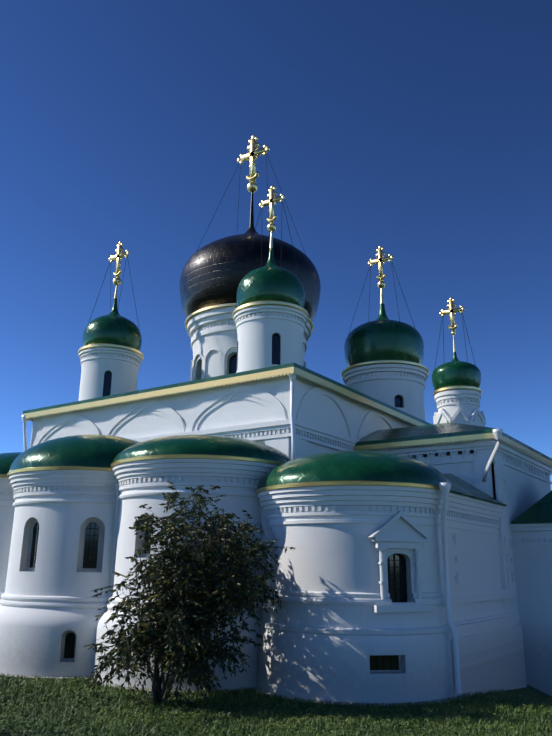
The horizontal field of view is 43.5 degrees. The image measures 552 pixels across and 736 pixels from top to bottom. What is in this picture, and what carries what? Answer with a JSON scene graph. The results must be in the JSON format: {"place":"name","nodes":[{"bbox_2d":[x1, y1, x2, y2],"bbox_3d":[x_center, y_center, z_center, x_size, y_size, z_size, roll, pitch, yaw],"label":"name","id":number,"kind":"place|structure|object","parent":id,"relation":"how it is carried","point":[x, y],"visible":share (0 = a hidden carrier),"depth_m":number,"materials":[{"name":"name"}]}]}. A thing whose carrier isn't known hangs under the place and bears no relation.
{"place":"outdoors","nodes":[
{"label":"outdoors","id":0,"kind":"place"},
{"bbox_2d":[0,672,551,735],"bbox_3d":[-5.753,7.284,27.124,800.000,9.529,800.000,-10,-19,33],"label":"ground","id":1,"kind":"structure","parent":0,"point":[528,690],"depth_m":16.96,"materials":[{"name":"green plant"}]},
{"bbox_2d":[0,478,14,598],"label":"apse wall","id":2,"kind":"structure","parent":1,"relation":"on","point":[7,509],"depth_m":25.81,"materials":[{"name":"white paint"}]},
{"bbox_2d":[0,452,22,473],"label":"apse roof","id":3,"kind":"structure","parent":2,"relation":"on","point":[7,460],"depth_m":26.50,"materials":[{"name":"green metal"}]},
{"bbox_2d":[0,470,116,676],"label":"apse wall","id":4,"kind":"structure","parent":1,"relation":"on","point":[48,603],"depth_m":22.52,"materials":[{"name":"white paint"}]},
{"bbox_2d":[7,466,112,477],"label":"roof cornice","id":5,"kind":"structure","parent":4,"relation":"attached to","point":[92,468],"depth_m":23.03,"materials":[{"name":"yellow metal"}]},
{"bbox_2d":[29,522,98,657],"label":"window panes","id":6,"kind":"structure","parent":4,"relation":"in","point":[91,551],"depth_m":22.89,"materials":[{"name":"black glass"}]},
{"bbox_2d":[13,486,115,495],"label":"apse dentils","id":7,"kind":"object","parent":4,"relation":"attached to","point":[21,490],"visible":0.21,"depth_m":23.18,"materials":[{"name":"white paint"}]},
{"bbox_2d":[30,522,98,657],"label":"window grilles","id":8,"kind":"object","parent":4,"relation":"attached to","point":[87,561],"visible":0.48,"depth_m":22.96,"materials":[{"name":"black metal"}]},
{"bbox_2d":[9,435,140,471],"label":"apse roof","id":9,"kind":"structure","parent":4,"relation":"on","point":[93,450],"depth_m":23.54,"materials":[{"name":"green metal"}]},
{"bbox_2d":[109,480,119,602],"bbox_3d":[-5.436,6.284,22.625,0.325,6.370,0.372,-5,-17,18],"label":"downspout","id":10,"kind":"object","parent":4,"relation":"attached to","point":[115,538],"visible":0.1,"depth_m":22.84,"materials":[{"name":"white metal"}]},
{"bbox_2d":[93,459,276,689],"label":"apse wall","id":11,"kind":"structure","parent":1,"relation":"on","point":[236,499],"depth_m":21.07,"materials":[{"name":"white paint"}]},
{"bbox_2d":[129,519,218,658],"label":"window panes","id":12,"kind":"structure","parent":11,"relation":"in","point":[148,540],"depth_m":21.21,"materials":[{"name":"black glass"}]},
{"bbox_2d":[130,520,220,661],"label":"window grilles","id":13,"kind":"object","parent":11,"relation":"attached to","point":[150,548],"visible":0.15,"depth_m":21.14,"materials":[{"name":"black metal"}]},
{"bbox_2d":[118,476,259,487],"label":"apse dentils","id":14,"kind":"object","parent":11,"relation":"attached to","point":[126,482],"visible":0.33,"depth_m":21.27,"materials":[{"name":"white paint"}]},
{"bbox_2d":[111,454,282,467],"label":"roof cornice","id":15,"kind":"structure","parent":11,"relation":"attached to","point":[195,456],"depth_m":21.14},
{"bbox_2d":[112,435,290,462],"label":"apse roof","id":16,"kind":"structure","parent":11,"relation":"on","point":[207,445],"depth_m":21.54,"materials":[{"name":"green metal"}]},
{"bbox_2d":[78,482,294,704],"bbox_3d":[-2.394,6.036,18.423,5.211,5.987,4.948,4,-17,-13],"label":"bush","id":17,"kind":"object","parent":1,"relation":"on","point":[207,594],"depth_m":17.47,"materials":[{"name":"green plant"}]},
{"bbox_2d":[30,373,416,458],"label":"cathedral walls","id":18,"kind":"structure","parent":1,"relation":"on","point":[320,426],"depth_m":26.83,"materials":[{"name":"white paint"}]},
{"bbox_2d":[22,415,28,450],"bbox_3d":[-11.917,4.252,32.340,0.401,4.120,0.360,-10,-19,33],"label":"pipe","id":19,"kind":"object","parent":18,"relation":"attached to","point":[24,420],"visible":0.52,"depth_m":32.66,"materials":[{"name":"white metal"}]},
{"bbox_2d":[78,347,142,400],"bbox_3d":[-8.262,1.206,34.066,3.091,3.700,3.091,-10,-19,33],"label":"drum","id":20,"kind":"object","parent":18,"relation":"on","point":[121,369],"visible":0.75,"depth_m":33.15,"materials":[{"name":"white paint"}]},
{"bbox_2d":[103,371,111,396],"bbox_3d":[-8.261,1.108,34.095,1.987,1.528,1.987,-10,-19,33],"label":"window glass","id":21,"kind":"object","parent":20,"relation":"attached to","point":[107,383],"visible":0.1,"depth_m":32.98,"materials":[{"name":"black"}]},
{"bbox_2d":[81,353,139,364],"bbox_3d":[-8.247,-0.268,34.490,2.879,0.103,2.881,-10,-19,33],"label":"decorative frieze","id":22,"kind":"object","parent":20,"relation":"attached to","point":[134,359],"visible":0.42,"depth_m":33.37,"materials":[{"name":"white paint"}]},
{"bbox_2d":[78,343,143,359],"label":"cornice trim","id":23,"kind":"structure","parent":20,"relation":"on","point":[108,345],"depth_m":33.27,"materials":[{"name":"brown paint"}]},
{"bbox_2d":[82,298,141,350],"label":"onion dome","id":24,"kind":"structure","parent":23,"relation":"on","point":[109,328],"depth_m":33.74,"materials":[{"name":"green metal"}]},
{"bbox_2d":[88,257,139,329],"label":"guy wires","id":25,"kind":"object","parent":24,"relation":"attached to","point":[120,293],"visible":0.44,"depth_m":35.34,"materials":[{"name":"black metal"}]},
{"bbox_2d":[32,382,395,446],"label":"arch moldings","id":26,"kind":"structure","parent":18,"relation":"attached to","point":[272,404],"depth_m":27.86,"materials":[{"name":"white paint"}]},
{"bbox_2d":[23,363,430,424],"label":"roof","id":27,"kind":"structure","parent":18,"relation":"on","point":[230,376],"depth_m":28.10,"materials":[{"name":"metal"}]},
{"bbox_2d":[22,366,425,425],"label":"roof cornice","id":28,"kind":"structure","parent":27,"relation":"attached to","point":[258,376],"depth_m":27.97,"materials":[{"name":"beige paint"}]},
{"bbox_2d":[187,307,310,379],"bbox_3d":[-1.425,0.430,35.656,6.496,5.200,6.496,-10,-19,33],"label":"dome drum","id":29,"kind":"object","parent":27,"relation":"on","point":[222,338],"visible":0.21,"depth_m":33.66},
{"bbox_2d":[229,354,236,373],"bbox_3d":[-1.428,0.780,35.555,4.929,1.792,4.929,-10,-19,33],"label":"window glass","id":30,"kind":"object","parent":29,"relation":"in","point":[232,363],"visible":0.03,"depth_m":33.32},
{"bbox_2d":[190,347,305,380],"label":"blind arches","id":31,"kind":"structure","parent":29,"relation":"attached to","point":[204,365],"depth_m":33.58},
{"bbox_2d":[185,303,312,332],"bbox_3d":[-1.399,-2.164,36.402,6.728,0.240,6.728,-10,-19,33],"label":"cornice","id":32,"kind":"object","parent":29,"relation":"attached to","point":[190,316],"visible":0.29,"depth_m":33.94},
{"bbox_2d":[192,320,305,338],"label":"head dentils","id":33,"kind":"object","parent":29,"relation":"attached to","point":[199,329],"visible":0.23,"depth_m":34.08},
{"bbox_2d":[179,224,320,320],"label":"onion dome","id":34,"kind":"structure","parent":29,"relation":"on","point":[212,273],"depth_m":34.07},
{"bbox_2d":[197,155,305,254],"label":"guy wires","id":35,"kind":"object","parent":34,"relation":"attached to","point":[268,207],"visible":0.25,"depth_m":38.32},
{"bbox_2d":[249,192,253,224],"bbox_3d":[-1.331,-8.944,38.352,0.262,2.410,0.262,-10,-19,33],"label":"cross pole","id":36,"kind":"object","parent":34,"relation":"on","point":[251,214],"depth_m":38.18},
{"bbox_2d":[247,182,257,192],"bbox_3d":[-1.319,-10.102,38.685,0.612,0.612,0.612,-10,-19,33],"label":"ball finial","id":37,"kind":"object","parent":36,"relation":"on","point":[252,187],"visible":0.9,"depth_m":38.48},
{"bbox_2d":[237,135,269,182],"bbox_3d":[-1.302,-11.810,39.176,2.307,3.187,0.212,-10,-19,33],"label":"cross","id":38,"kind":"object","parent":37,"relation":"on","point":[254,151],"visible":0.98,"depth_m":39.08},
{"bbox_2d":[234,305,306,372],"bbox_3d":[-0.249,-0.310,28.516,3.091,3.700,3.091,-10,-19,33],"label":"dome drum","id":39,"kind":"object","parent":18,"relation":"on","point":[256,332],"visible":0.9,"depth_m":27.58,"materials":[{"name":"white paint"}]},
{"bbox_2d":[232,300,308,320],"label":"cornice trim","id":40,"kind":"structure","parent":39,"relation":"on","point":[271,302],"depth_m":27.71,"materials":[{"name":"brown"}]},
{"bbox_2d":[236,248,304,307],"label":"dome","id":41,"kind":"structure","parent":40,"relation":"on","point":[271,280],"depth_m":28.16,"materials":[{"name":"green metal"}]},
{"bbox_2d":[241,204,300,280],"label":"guy wires","id":42,"kind":"object","parent":41,"relation":"on","point":[281,242],"visible":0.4,"depth_m":29.73,"materials":[{"name":"black metal"}]},
{"bbox_2d":[270,231,272,247],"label":"spire","id":43,"kind":"structure","parent":41,"relation":"on","point":[271,240],"depth_m":29.97,"materials":[{"name":"gold metal"}]},
{"bbox_2d":[267,223,275,231],"bbox_3d":[-0.191,-6.134,30.191,0.398,0.398,0.398,-10,-19,33],"label":"finial ball","id":44,"kind":"object","parent":43,"relation":"on","point":[271,227],"visible":0.96,"depth_m":30.06,"materials":[{"name":"gold metal"}]},
{"bbox_2d":[259,185,284,222],"bbox_3d":[-0.181,-7.184,30.493,1.406,1.943,0.130,-10,-19,33],"label":"cross","id":45,"kind":"object","parent":44,"relation":"on","point":[272,200],"visible":0.9,"depth_m":30.44,"materials":[{"name":"gold metal"}]},
{"bbox_2d":[236,312,304,324],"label":"dentils","id":46,"kind":"object","parent":39,"relation":"attached to","point":[283,314],"visible":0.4,"depth_m":27.84,"materials":[{"name":"white paint"}]},
{"bbox_2d":[272,334,279,364],"bbox_3d":[-0.248,-0.408,28.544,1.987,1.528,1.987,-10,-19,33],"label":"window glass","id":47,"kind":"object","parent":39,"relation":"attached to","point":[275,348],"visible":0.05,"depth_m":27.43,"materials":[{"name":"black"}]},
{"bbox_2d":[288,372,296,459],"bbox_3d":[0.552,2.086,24.284,0.356,4.070,0.483,-3,-16,12],"label":"pipe","id":48,"kind":"object","parent":18,"relation":"attached to","point":[292,377],"visible":0.73,"depth_m":24.37,"materials":[{"name":"white metal"}]},
{"bbox_2d":[342,364,427,420],"bbox_3d":[5.776,2.095,36.398,4.480,3.550,4.480,-10,-19,33],"label":"drum","id":49,"kind":"object","parent":18,"relation":"on","point":[387,388],"visible":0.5,"depth_m":34.87,"materials":[{"name":"white paint"}]},
{"bbox_2d":[346,372,423,383],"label":"dentils","id":50,"kind":"object","parent":49,"relation":"attached to","point":[355,377],"visible":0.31,"depth_m":35.17,"materials":[{"name":"white paint"}]},
{"bbox_2d":[341,360,428,376],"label":"cornice","id":51,"kind":"structure","parent":49,"relation":"on","point":[385,362],"depth_m":34.97,"materials":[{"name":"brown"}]},
{"bbox_2d":[344,303,423,366],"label":"dome","id":52,"kind":"structure","parent":51,"relation":"on","point":[382,336],"depth_m":35.58,"materials":[{"name":"green metal"}]},
{"bbox_2d":[348,261,414,333],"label":"guy wires","id":53,"kind":"object","parent":52,"relation":"on","point":[395,292],"visible":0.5,"depth_m":38.05,"materials":[{"name":"black metal"}]},
{"bbox_2d":[380,288,383,303],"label":"spire","id":54,"kind":"structure","parent":52,"relation":"on","point":[381,297],"depth_m":38.06,"materials":[{"name":"gold metal"}]},
{"bbox_2d":[377,281,384,288],"bbox_3d":[5.843,-4.618,38.328,0.446,0.446,0.446,-10,-19,33],"label":"apple","id":55,"kind":"object","parent":54,"relation":"on","point":[380,284],"visible":0.9,"depth_m":38.17,"materials":[{"name":"gold metal"}]},
{"bbox_2d":[368,246,393,280],"bbox_3d":[5.855,-5.814,38.672,1.607,2.220,0.148,-10,-19,33],"label":"cross","id":56,"kind":"object","parent":55,"relation":"on","point":[380,260],"visible":0.98,"depth_m":38.63,"materials":[{"name":"gold metal"}]},
{"bbox_2d":[394,396,401,407],"bbox_3d":[5.775,2.179,36.374,2.857,0.874,2.857,-10,-19,33],"label":"window glass","id":57,"kind":"object","parent":49,"relation":"attached to","point":[398,401],"visible":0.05,"depth_m":34.76,"materials":[{"name":"black"}]},
{"bbox_2d":[0,673,474,705],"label":"paving strip","id":58,"kind":"object","parent":1,"relation":"on","point":[384,704],"visible":0.08,"depth_m":18.40,"materials":[{"name":"concrete"}]},
{"bbox_2d":[257,486,448,702],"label":"apse wall","id":59,"kind":"structure","parent":1,"relation":"on","point":[327,635],"depth_m":18.75,"materials":[{"name":"white paint"}]},
{"bbox_2d":[260,503,264,596],"bbox_3d":[-0.437,6.506,20.961,0.362,5.521,0.325,14,-21,-39],"label":"downspout","id":60,"kind":"object","parent":59,"relation":"attached to","point":[262,563],"visible":0.04,"depth_m":21.23,"materials":[{"name":"white metal"}]},
{"bbox_2d":[258,511,432,612],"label":"chapel apse window surrounds","id":61,"kind":"object","parent":59,"relation":"attached to","point":[400,530],"visible":0.65,"depth_m":18.93,"materials":[{"name":"white paint"}]},
{"bbox_2d":[255,481,439,493],"bbox_3d":[2.451,4.011,21.957,6.240,0.140,6.240,-10,-19,33],"label":"cornice","id":62,"kind":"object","parent":59,"relation":"attached to","point":[349,483],"visible":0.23,"depth_m":19.22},
{"bbox_2d":[264,506,435,515],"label":"chapel apse dentils","id":63,"kind":"object","parent":59,"relation":"attached to","point":[280,510],"visible":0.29,"depth_m":19.41,"materials":[{"name":"white paint"}]},
{"bbox_2d":[257,451,451,488],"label":"apse roof","id":64,"kind":"structure","parent":59,"relation":"on","point":[353,466],"depth_m":19.69,"materials":[{"name":"green metal"}]},
{"bbox_2d":[370,553,406,669],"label":"window panes","id":65,"kind":"structure","parent":59,"relation":"in","point":[395,658],"depth_m":18.96,"materials":[{"name":"black glass"}]},
{"bbox_2d":[370,554,407,669],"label":"chapel apse window bars","id":66,"kind":"object","parent":59,"relation":"attached to","point":[395,595],"visible":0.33,"depth_m":18.96,"materials":[{"name":"black metal"}]},
{"bbox_2d":[358,438,551,697],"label":"chapel walls","id":67,"kind":"structure","parent":1,"relation":"on","point":[507,650],"depth_m":24.23,"materials":[{"name":"white paint"}]},
{"bbox_2d":[438,482,461,695],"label":"downspout","id":68,"kind":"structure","parent":67,"relation":"attached to","point":[444,487],"depth_m":19.26,"materials":[{"name":"white metal"}]},
{"bbox_2d":[353,433,551,464],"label":"cornice","id":69,"kind":"structure","parent":67,"relation":"attached to","point":[476,437],"depth_m":26.70,"materials":[{"name":"beige paint"}]},
{"bbox_2d":[355,422,551,523],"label":"chapel roofs","id":70,"kind":"structure","parent":67,"relation":"on","point":[540,511],"depth_m":26.18,"materials":[{"name":"green metal"}]},
{"bbox_2d":[433,406,485,426],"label":"decorative gables","id":71,"kind":"structure","parent":70,"relation":"on","point":[476,417],"depth_m":28.98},
{"bbox_2d":[434,389,480,416],"bbox_3d":[7.897,2.152,29.867,2.125,2.070,2.125,-10,-19,33],"label":"drum","id":72,"kind":"object","parent":71,"relation":"on","point":[452,407],"visible":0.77,"depth_m":29.27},
{"bbox_2d":[432,352,480,389],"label":"onion dome","id":73,"kind":"structure","parent":72,"relation":"on","point":[455,371],"depth_m":29.53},
{"bbox_2d":[453,335,455,351],"bbox_3d":[7.930,-1.081,30.797,0.116,0.900,0.116,-10,-19,33],"label":"pole","id":74,"kind":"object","parent":73,"relation":"on","point":[454,349],"depth_m":30.75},
{"bbox_2d":[439,297,464,331],"bbox_3d":[7.943,-2.402,31.177,1.216,1.680,0.112,-10,-19,33],"label":"cross","id":75,"kind":"object","parent":74,"relation":"on","point":[452,310],"visible":0.98,"depth_m":31.14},
{"bbox_2d":[434,312,475,369],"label":"guy wires","id":76,"kind":"object","parent":75,"relation":"attached to","point":[464,337],"visible":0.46,"depth_m":30.77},
{"bbox_2d":[433,385,481,394],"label":"cornice","id":77,"kind":"structure","parent":72,"relation":"attached to","point":[457,387],"depth_m":29.33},
{"bbox_2d":[437,398,479,405],"bbox_3d":[7.905,1.384,30.088,1.797,0.530,1.800,-10,-19,33],"label":"decorative frieze","id":78,"kind":"object","parent":72,"relation":"attached to","point":[454,399],"visible":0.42,"depth_m":29.35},
{"bbox_2d":[482,429,502,481],"bbox_3d":[7.772,3.164,25.020,0.352,1.796,1.067,13,-20,-36],"label":"downspout","id":79,"kind":"object","parent":67,"relation":"attached to","point":[497,433],"visible":0.98,"depth_m":24.91,"materials":[{"name":"white metal"}]},
{"bbox_2d":[0,0,551,489],"label":"sky","id":80,"kind":"structure","parent":0,"point":[420,131],"materials":[{"name":"blue"}]},
{"bbox_2d":[435,509,504,621],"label":"wall","id":81,"kind":"structure","parent":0,"point":[477,566],"depth_m":21.89,"materials":[{"name":"white paint"}]},
{"bbox_2d":[512,530,551,624],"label":"chapel wing","id":82,"kind":"structure","parent":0,"point":[533,570],"depth_m":25.09,"materials":[{"name":"white paint"}]},
{"bbox_3d":[-8.210,-3.984,35.559,0.159,1.000,0.159,-10,-19,33],"label":"head spire","id":83,"kind":"object","parent":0,"visible":0},
{"bbox_2d":[113,277,120,285],"bbox_3d":[-8.206,-4.464,35.697,0.434,0.434,0.434,-10,-19,33],"label":"finial ball","id":84,"kind":"object","parent":83,"relation":"on","point":[117,281],"visible":0.96,"depth_m":35.55,"materials":[{"name":"gold metal"}]},
{"bbox_2d":[108,241,129,277],"bbox_3d":[-8.194,-5.624,36.030,1.557,2.150,0.143,-10,-19,33],"label":"cross","id":85,"kind":"object","parent":84,"relation":"on","point":[119,256],"visible":0.98,"depth_m":35.96,"materials":[{"name":"gold metal"}]}
]}

